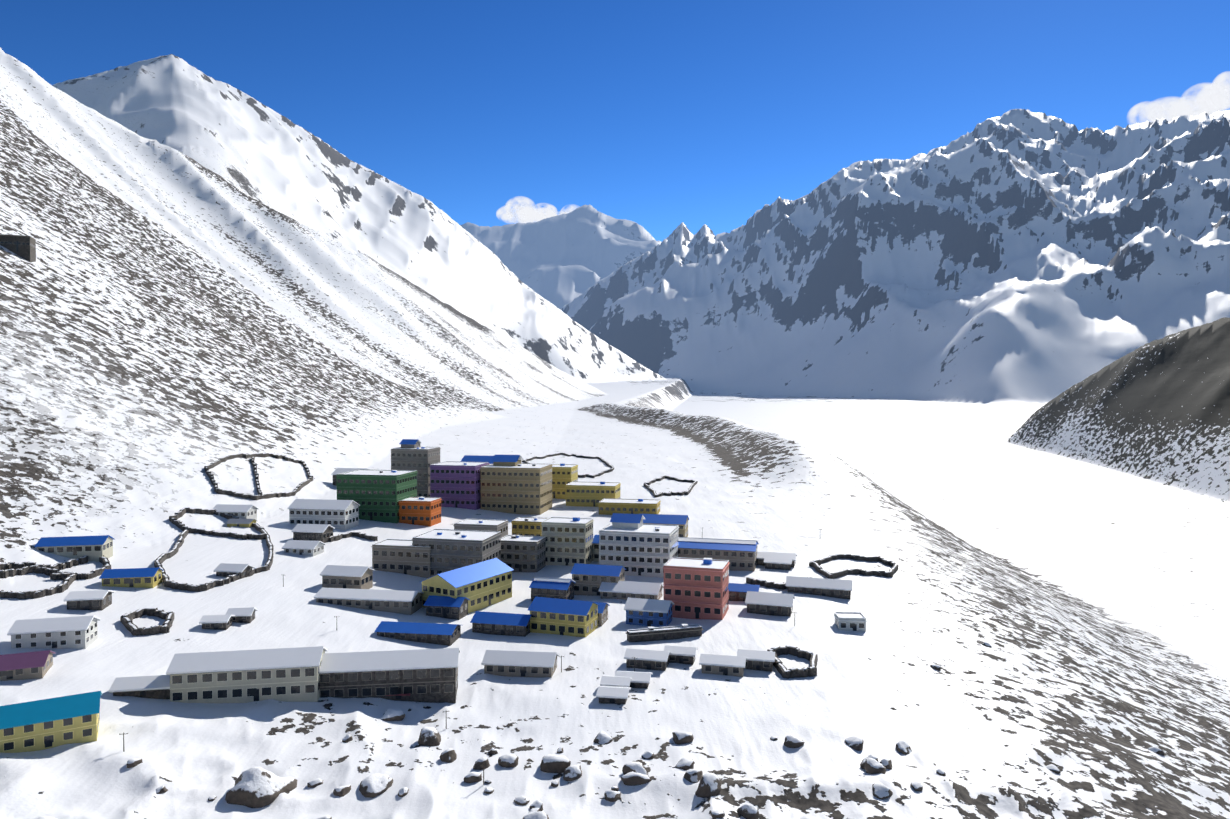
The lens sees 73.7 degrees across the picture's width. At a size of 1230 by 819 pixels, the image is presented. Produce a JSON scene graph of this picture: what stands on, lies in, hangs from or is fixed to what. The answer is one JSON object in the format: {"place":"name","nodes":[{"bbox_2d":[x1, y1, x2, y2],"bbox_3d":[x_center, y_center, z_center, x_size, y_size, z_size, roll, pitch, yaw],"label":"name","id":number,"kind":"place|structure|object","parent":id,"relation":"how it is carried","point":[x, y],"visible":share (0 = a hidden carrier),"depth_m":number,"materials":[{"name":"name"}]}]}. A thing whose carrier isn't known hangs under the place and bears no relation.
{"place":"outdoors","nodes":[
{"label":"outdoors","id":0,"kind":"place"},
{"bbox_2d":[0,47,1229,818],"bbox_3d":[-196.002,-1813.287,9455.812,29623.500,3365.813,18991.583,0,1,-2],"label":"snowy mountain terrain","id":1,"kind":"structure","parent":0,"point":[974,385],"depth_m":639.23,"materials":[{"name":"snow"}]},
{"bbox_2d":[0,234,35,262],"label":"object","id":2,"kind":"structure","parent":1,"relation":"on","point":[23,246],"depth_m":576.94,"materials":[{"name":"stone"}]},
{"bbox_2d":[0,650,55,680],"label":"house","id":3,"kind":"structure","parent":1,"relation":"on","point":[28,665],"depth_m":158.96,"materials":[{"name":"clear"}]},
{"bbox_2d":[0,565,76,598],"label":"stone wall","id":4,"kind":"structure","parent":1,"relation":"on","point":[68,581],"depth_m":220.72,"materials":[{"name":"stone"}]},
{"bbox_2d":[0,691,101,752],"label":"building","id":5,"kind":"structure","parent":1,"relation":"on","point":[38,725],"depth_m":132.27,"materials":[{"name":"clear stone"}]},
{"bbox_2d":[7,616,100,648],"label":"house","id":6,"kind":"structure","parent":1,"relation":"on","point":[79,632],"depth_m":176.02,"materials":[{"name":"paint"}]},
{"bbox_2d":[0,555,110,580],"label":"stone wall","id":7,"kind":"structure","parent":1,"relation":"on","point":[104,561],"depth_m":232.19,"materials":[{"name":"stone"}]},
{"bbox_2d":[34,535,113,561],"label":"house","id":8,"kind":"structure","parent":1,"relation":"on","point":[93,548],"depth_m":247.89,"materials":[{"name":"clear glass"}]},
{"bbox_2d":[63,590,114,610],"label":"grey hut","id":9,"kind":"object","parent":1,"relation":"on","point":[100,600],"visible":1,"depth_m":203.33,"materials":[{"name":"stone"}]},
{"bbox_2d":[99,568,163,587],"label":"house","id":10,"kind":"structure","parent":1,"relation":"on","point":[142,577],"depth_m":226.06,"materials":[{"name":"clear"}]},
{"bbox_2d":[127,758,142,767],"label":"boulder","id":11,"kind":"object","parent":1,"relation":"on","point":[132,762],"visible":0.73,"depth_m":126.69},
{"bbox_2d":[109,675,169,698],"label":"building","id":12,"kind":"structure","parent":1,"relation":"on","point":[156,687],"depth_m":154.75,"materials":[{"name":"stone"}]},
{"bbox_2d":[120,608,173,635],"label":"stone wall","id":13,"kind":"structure","parent":1,"relation":"on","point":[126,619],"depth_m":194.57,"materials":[{"name":"stone"}]},
{"bbox_2d":[154,530,273,591],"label":"stone wall","id":14,"kind":"structure","parent":1,"relation":"on","point":[158,562],"depth_m":243.53,"materials":[{"name":"stone"}]},
{"bbox_2d":[199,615,234,629],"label":"hut","id":15,"kind":"object","parent":1,"relation":"on","point":[218,622],"visible":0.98,"depth_m":196.99,"materials":[{"name":"stone"}]},
{"bbox_2d":[169,507,268,539],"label":"stone wall","id":16,"kind":"structure","parent":1,"relation":"on","point":[183,527],"depth_m":297.52,"materials":[{"name":"stone"}]},
{"bbox_2d":[214,563,254,578],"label":"hut","id":17,"kind":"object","parent":1,"relation":"on","point":[224,569],"depth_m":244.27,"materials":[{"name":"stone"}]},
{"bbox_2d":[213,504,258,519],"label":"white hut","id":18,"kind":"object","parent":1,"relation":"on","point":[245,511],"visible":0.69,"depth_m":322.92,"materials":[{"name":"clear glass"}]},
{"bbox_2d":[225,519,256,527],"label":"house","id":19,"kind":"structure","parent":1,"relation":"on","point":[247,523],"depth_m":314.24,"materials":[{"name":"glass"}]},
{"bbox_2d":[225,607,257,622],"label":"hut","id":20,"kind":"object","parent":1,"relation":"on","point":[244,615],"visible":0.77,"depth_m":203.49,"materials":[{"name":"stone"}]},
{"bbox_2d":[166,646,327,702],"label":"long lodge","id":21,"kind":"structure","parent":1,"relation":"on","point":[278,674],"depth_m":156.88,"materials":[{"name":"white stone"}]},
{"bbox_2d":[251,457,261,494],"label":"stone wall","id":22,"kind":"structure","parent":1,"relation":"on","point":[256,474],"depth_m":386.41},
{"bbox_2d":[204,453,312,499],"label":"stone wall","id":23,"kind":"structure","parent":1,"relation":"on","point":[298,488],"depth_m":380.03,"materials":[{"name":"stone"}]},
{"bbox_2d":[225,766,296,807],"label":"boulder","id":24,"kind":"object","parent":1,"relation":"on","point":[256,787],"visible":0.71,"depth_m":122.93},
{"bbox_2d":[282,540,325,555],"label":"house","id":25,"kind":"structure","parent":1,"relation":"on","point":[306,547],"depth_m":278.84,"materials":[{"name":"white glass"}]},
{"bbox_2d":[291,524,334,542],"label":"house","id":26,"kind":"structure","parent":1,"relation":"on","point":[323,533],"depth_m":298.49,"materials":[{"name":"stone"}]},
{"bbox_2d":[287,499,359,529],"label":"white house","id":27,"kind":"structure","parent":1,"relation":"on","point":[340,514],"depth_m":326.00,"materials":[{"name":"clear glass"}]},
{"bbox_2d":[333,785,350,796],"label":"boulder","id":28,"kind":"object","parent":1,"relation":"on","point":[341,791],"visible":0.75,"depth_m":125.50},
{"bbox_2d":[320,565,374,588],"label":"house","id":29,"kind":"structure","parent":1,"relation":"on","point":[349,577],"depth_m":240.70,"materials":[{"name":"grey stone"}]},
{"bbox_2d":[331,468,368,485],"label":"house","id":30,"kind":"structure","parent":1,"relation":"on","point":[338,471],"depth_m":432.92,"materials":[{"name":"stone"}]},
{"bbox_2d":[329,531,377,541],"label":"stone wall","id":31,"kind":"structure","parent":1,"relation":"on","point":[350,534],"depth_m":310.52,"materials":[{"name":"stone"}]},
{"bbox_2d":[314,588,423,614],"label":"building","id":32,"kind":"structure","parent":1,"relation":"on","point":[402,602],"depth_m":224.47,"materials":[{"name":"grey stone"}]},
{"bbox_2d":[359,773,389,797],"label":"boulder","id":33,"kind":"object","parent":1,"relation":"on","point":[372,786],"visible":0.81,"depth_m":127.20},
{"bbox_2d":[336,469,416,522],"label":"building","id":34,"kind":"structure","parent":1,"relation":"on","point":[377,495],"depth_m":348.30,"materials":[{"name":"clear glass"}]},
{"bbox_2d":[319,648,459,702],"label":"long lodge","id":35,"kind":"structure","parent":1,"relation":"on","point":[426,675],"depth_m":163.29,"materials":[{"name":"stone"}]},
{"bbox_2d":[381,708,404,720],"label":"boulder","id":36,"kind":"object","parent":1,"relation":"on","point":[390,714],"visible":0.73,"depth_m":155.00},
{"bbox_2d":[371,539,430,577],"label":"brown lodge","id":37,"kind":"structure","parent":1,"relation":"on","point":[394,555],"depth_m":263.88,"materials":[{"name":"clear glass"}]},
{"bbox_2d":[391,439,440,496],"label":"building","id":38,"kind":"structure","parent":1,"relation":"on","point":[410,454],"depth_m":407.09,"materials":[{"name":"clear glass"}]},
{"bbox_2d":[374,621,460,645],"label":"blue shed","id":39,"kind":"structure","parent":1,"relation":"on","point":[442,634],"depth_m":201.49,"materials":[{"name":"metal"}]},
{"bbox_2d":[399,497,441,526],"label":"building","id":40,"kind":"structure","parent":1,"relation":"on","point":[423,511],"depth_m":347.04,"materials":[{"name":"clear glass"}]},
{"bbox_2d":[418,727,440,745],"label":"boulder","id":41,"kind":"object","parent":1,"relation":"on","point":[429,736],"visible":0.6,"depth_m":143.72,"materials":[{"name":"stone"}]},
{"bbox_2d":[424,595,469,619],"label":"house","id":42,"kind":"structure","parent":1,"relation":"on","point":[447,607],"depth_m":222.32,"materials":[{"name":"metal"}]},
{"bbox_2d":[440,748,456,762],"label":"boulder","id":43,"kind":"object","parent":1,"relation":"on","point":[448,755],"visible":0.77,"depth_m":138.09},
{"bbox_2d":[412,529,501,576],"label":"building","id":44,"kind":"structure","parent":1,"relation":"on","point":[452,549],"depth_m":261.77,"materials":[{"name":"grey concrete"}]},
{"bbox_2d":[429,461,489,509],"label":"building","id":45,"kind":"structure","parent":1,"relation":"on","point":[455,484],"depth_m":395.91,"materials":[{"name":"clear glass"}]},
{"bbox_2d":[421,558,513,612],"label":"yellow school","id":46,"kind":"object","parent":1,"relation":"on","point":[483,584],"visible":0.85,"depth_m":232.70,"materials":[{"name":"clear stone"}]},
{"bbox_2d":[464,772,481,782],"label":"boulder","id":47,"kind":"object","parent":1,"relation":"on","point":[472,777],"visible":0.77,"depth_m":130.88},
{"bbox_2d":[460,455,493,463],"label":"building","id":48,"kind":"structure","parent":1,"relation":"on","point":[471,458],"depth_m":479.22,"materials":[{"name":"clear glass"}]},
{"bbox_2d":[453,518,507,537],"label":"grey lodge","id":49,"kind":"structure","parent":1,"relation":"on","point":[484,524],"depth_m":311.02,"materials":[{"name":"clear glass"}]},
{"bbox_2d":[473,757,489,769],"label":"boulder","id":50,"kind":"object","parent":1,"relation":"on","point":[480,761],"visible":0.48,"depth_m":135.40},
{"bbox_2d":[470,611,530,636],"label":"blue house","id":51,"kind":"structure","parent":1,"relation":"on","point":[505,624],"depth_m":209.12,"materials":[{"name":"metal"}]},
{"bbox_2d":[498,754,518,767],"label":"boulder","id":52,"kind":"object","parent":1,"relation":"on","point":[508,760],"visible":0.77,"depth_m":136.09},
{"bbox_2d":[480,455,552,514],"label":"beige hotel","id":53,"kind":"object","parent":1,"relation":"on","point":[512,484],"visible":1,"depth_m":395.36,"materials":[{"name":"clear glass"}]},
{"bbox_2d":[481,650,559,677],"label":"house","id":54,"kind":"structure","parent":1,"relation":"on","point":[520,664],"depth_m":178.88,"materials":[{"name":"grey stone"}]},
{"bbox_2d":[514,796,529,805],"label":"boulder","id":55,"kind":"object","parent":1,"relation":"on","point":[521,800],"visible":0.92,"depth_m":123.65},
{"bbox_2d":[501,535,546,571],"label":"building","id":56,"kind":"structure","parent":1,"relation":"on","point":[519,553],"depth_m":278.17,"materials":[{"name":"grey concrete"}]},
{"bbox_2d":[511,517,547,535],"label":"house","id":57,"kind":"structure","parent":1,"relation":"on","point":[526,526],"depth_m":329.92,"materials":[{"name":"yellow paint"}]},
{"bbox_2d":[523,811,548,818],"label":"boulder","id":58,"kind":"object","parent":1,"relation":"on","point":[537,815],"visible":1,"depth_m":116.55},
{"bbox_2d":[497,197,575,222],"bbox_3d":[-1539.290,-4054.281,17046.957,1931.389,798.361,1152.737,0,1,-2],"label":"cloud","id":59,"kind":"structure","parent":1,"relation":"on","point":[525,211],"depth_m":16882.66,"materials":[{"name":"white"}]},
{"bbox_2d":[529,577,575,600],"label":"house","id":60,"kind":"structure","parent":1,"relation":"on","point":[559,588],"depth_m":240.96,"materials":[{"name":"grey stone"}]},
{"bbox_2d":[540,754,570,772],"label":"boulder","id":61,"kind":"object","parent":1,"relation":"on","point":[550,763],"visible":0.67,"depth_m":134.33,"materials":[{"name":"stone"}]},
{"bbox_2d":[528,597,599,636],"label":"building","id":62,"kind":"structure","parent":1,"relation":"on","point":[575,618],"depth_m":209.04,"materials":[{"name":"paint"}]},
{"bbox_2d":[552,463,577,498],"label":"yellow hotel","id":63,"kind":"structure","parent":1,"relation":"on","point":[563,474],"depth_m":445.46,"materials":[{"name":"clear glass"}]},
{"bbox_2d":[541,516,593,565],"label":"cream hotel","id":64,"kind":"object","parent":1,"relation":"on","point":[569,541],"visible":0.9,"depth_m":286.18,"materials":[{"name":"beige paint"}]},
{"bbox_2d":[522,453,613,477],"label":"stone wall","id":65,"kind":"structure","parent":1,"relation":"on","point":[584,475],"depth_m":636.94,"materials":[{"name":"stone"}]},
{"bbox_2d":[563,765,581,780],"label":"boulder","id":66,"kind":"object","parent":1,"relation":"on","point":[572,773],"visible":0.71,"depth_m":131.88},
{"bbox_2d":[565,481,620,506],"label":"building","id":67,"kind":"structure","parent":1,"relation":"on","point":[588,494],"depth_m":420.35,"materials":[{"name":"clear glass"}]},
{"bbox_2d":[592,535,598,561],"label":"house","id":68,"kind":"structure","parent":1,"relation":"on","point":[595,541],"depth_m":293.61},
{"bbox_2d":[570,563,625,595],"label":"building","id":69,"kind":"structure","parent":1,"relation":"on","point":[588,579],"depth_m":248.09,"materials":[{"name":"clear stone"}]},
{"bbox_2d":[595,602,609,625],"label":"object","id":70,"kind":"structure","parent":1,"relation":"on","point":[602,613],"depth_m":217.63,"materials":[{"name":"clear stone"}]},
{"bbox_2d":[594,731,612,744],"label":"boulder","id":71,"kind":"object","parent":1,"relation":"on","point":[602,738],"visible":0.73,"depth_m":145.20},
{"bbox_2d":[604,790,620,801],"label":"boulder","id":72,"kind":"object","parent":1,"relation":"on","point":[611,796],"visible":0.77,"depth_m":125.69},
{"bbox_2d":[596,686,630,703],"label":"hut","id":73,"kind":"object","parent":1,"relation":"on","point":[610,695],"visible":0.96,"depth_m":162.63,"materials":[{"name":"stone"}]},
{"bbox_2d":[600,676,631,686],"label":"hut","id":74,"kind":"object","parent":1,"relation":"on","point":[614,681],"visible":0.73,"depth_m":169.24,"materials":[{"name":"stone"}]},
{"bbox_2d":[598,498,660,514],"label":"building","id":75,"kind":"structure","parent":1,"relation":"on","point":[609,506],"depth_m":392.19,"materials":[{"name":"paint"}]},
{"bbox_2d":[599,581,663,599],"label":"building","id":76,"kind":"structure","parent":1,"relation":"on","point":[624,590],"depth_m":242.46,"materials":[{"name":"grey stone"}]},
{"bbox_2d":[615,671,651,688],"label":"hut","id":77,"kind":"object","parent":1,"relation":"on","point":[640,680],"visible":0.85,"depth_m":171.57,"materials":[{"name":"stone"}]},
{"bbox_2d":[622,761,647,774],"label":"boulder","id":78,"kind":"object","parent":1,"relation":"on","point":[631,766],"visible":0.48,"depth_m":132.17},
{"bbox_2d":[621,771,651,785],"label":"boulder","id":79,"kind":"object","parent":1,"relation":"on","point":[632,778],"visible":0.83,"depth_m":129.19,"materials":[{"name":"stone"}]},
{"bbox_2d":[598,513,678,577],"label":"white hotel","id":80,"kind":"structure","parent":1,"relation":"on","point":[632,544],"depth_m":272.92,"materials":[{"name":"paint"}]},
{"bbox_2d":[624,648,670,670],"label":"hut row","id":81,"kind":"object","parent":1,"relation":"on","point":[652,660],"visible":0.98,"depth_m":182.54,"materials":[{"name":"stone"}]},
{"bbox_2d":[624,597,673,626],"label":"blue white house","id":82,"kind":"structure","parent":1,"relation":"on","point":[649,612],"depth_m":216.96,"materials":[{"name":"paint"}]},
{"bbox_2d":[626,624,702,641],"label":"stone wall","id":83,"kind":"structure","parent":1,"relation":"on","point":[653,633],"depth_m":204.56,"materials":[{"name":"stone"}]},
{"bbox_2d":[643,514,688,536],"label":"lodge","id":84,"kind":"structure","parent":1,"relation":"on","point":[681,521],"depth_m":334.68,"materials":[{"name":"blue stone"}]},
{"bbox_2d":[644,475,697,496],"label":"stone wall","id":85,"kind":"structure","parent":1,"relation":"on","point":[670,493],"depth_m":485.55,"materials":[{"name":"stone"}]},
{"bbox_2d":[664,645,697,664],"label":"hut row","id":86,"kind":"object","parent":1,"relation":"on","point":[682,655],"visible":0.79,"depth_m":186.87,"materials":[{"name":"stone"}]},
{"bbox_2d":[672,732,693,744],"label":"boulder","id":87,"kind":"object","parent":1,"relation":"on","point":[679,738],"visible":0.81,"depth_m":144.70,"materials":[{"name":"stone"}]},
{"bbox_2d":[675,757,694,770],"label":"boulder","id":88,"kind":"object","parent":1,"relation":"on","point":[686,763],"visible":0.79,"depth_m":133.90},
{"bbox_2d":[683,769,702,782],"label":"boulder","id":89,"kind":"object","parent":1,"relation":"on","point":[693,775],"visible":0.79,"depth_m":129.68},
{"bbox_2d":[663,557,729,619],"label":"pink hotel","id":90,"kind":"structure","parent":1,"relation":"on","point":[695,588],"depth_m":223.81,"materials":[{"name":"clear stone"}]},
{"bbox_2d":[695,773,721,797],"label":"boulder","id":91,"kind":"object","parent":1,"relation":"on","point":[709,785],"visible":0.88,"depth_m":125.20,"materials":[{"name":"stone"}]},
{"bbox_2d":[678,537,758,570],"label":"lodge","id":92,"kind":"structure","parent":1,"relation":"on","point":[740,555],"depth_m":282.35,"materials":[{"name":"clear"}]},
{"bbox_2d":[699,654,746,676],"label":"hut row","id":93,"kind":"object","parent":1,"relation":"on","point":[727,665],"visible":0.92,"depth_m":179.51,"materials":[{"name":"grey stone"}]},
{"bbox_2d":[729,583,760,600],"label":"house","id":94,"kind":"structure","parent":1,"relation":"on","point":[737,592],"depth_m":241.41,"materials":[{"name":"stone"}]},
{"bbox_2d":[736,803,758,818],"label":"boulder","id":95,"kind":"object","parent":1,"relation":"on","point":[747,811],"visible":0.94,"depth_m":119.20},
{"bbox_2d":[737,649,774,671],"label":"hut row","id":96,"kind":"object","parent":1,"relation":"on","point":[760,660],"visible":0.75,"depth_m":182.48,"materials":[{"name":"stone"}]},
{"bbox_2d":[745,591,794,616],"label":"building","id":97,"kind":"structure","parent":1,"relation":"on","point":[772,604],"depth_m":227.08,"materials":[{"name":"grey stone"}]},
{"bbox_2d":[756,551,796,567],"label":"shed","id":98,"kind":"structure","parent":1,"relation":"on","point":[760,557],"depth_m":286.82,"materials":[{"name":"stone"}]},
{"bbox_2d":[764,557,792,569],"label":"hut","id":99,"kind":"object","parent":1,"relation":"on","point":[778,563],"depth_m":281.52,"materials":[{"name":"stone"}]},
{"bbox_2d":[746,577,811,589],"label":"stone wall","id":100,"kind":"structure","parent":1,"relation":"on","point":[765,583],"depth_m":256.42,"materials":[{"name":"stone"}]},
{"bbox_2d":[767,646,817,678],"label":"stone wall","id":101,"kind":"structure","parent":1,"relation":"on","point":[785,672],"depth_m":183.61,"materials":[{"name":"stone"}]},
{"bbox_2d":[784,734,804,747],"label":"boulder","id":102,"kind":"object","parent":1,"relation":"on","point":[792,741],"visible":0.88,"depth_m":142.95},
{"bbox_2d":[785,576,851,599],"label":"lodge","id":103,"kind":"structure","parent":1,"relation":"on","point":[838,588],"depth_m":248.51,"materials":[{"name":"stone"}]},
{"bbox_2d":[833,612,866,631],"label":"hut","id":104,"kind":"object","parent":1,"relation":"on","point":[851,621],"visible":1,"depth_m":213.50,"materials":[{"name":"paint"}]},
{"bbox_2d":[809,554,897,578],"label":"stone wall","id":105,"kind":"structure","parent":1,"relation":"on","point":[817,567],"depth_m":284.24,"materials":[{"name":"stone"}]},
{"bbox_2d":[845,736,863,750],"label":"boulder","id":106,"kind":"object","parent":1,"relation":"on","point":[855,742],"visible":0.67,"depth_m":143.63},
{"bbox_2d":[865,758,885,773],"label":"boulder","id":107,"kind":"object","parent":1,"relation":"on","point":[873,766],"visible":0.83,"depth_m":131.72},
{"bbox_2d":[872,782,892,799],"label":"boulder","id":108,"kind":"object","parent":1,"relation":"on","point":[881,791],"visible":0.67,"depth_m":124.81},
{"bbox_2d":[896,740,911,754],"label":"boulder","id":109,"kind":"object","parent":1,"relation":"on","point":[903,747],"visible":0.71,"depth_m":144.01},
{"bbox_2d":[0,0,1229,241],"label":"sky","id":110,"kind":"structure","parent":0,"point":[656,115],"materials":[{"name":"blue"}]},
{"bbox_2d":[1129,72,1229,124],"bbox_3d":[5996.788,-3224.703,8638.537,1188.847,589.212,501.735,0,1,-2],"label":"cloud","id":111,"kind":"structure","parent":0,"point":[1209,99],"depth_m":8536.33,"materials":[{"name":"white"}]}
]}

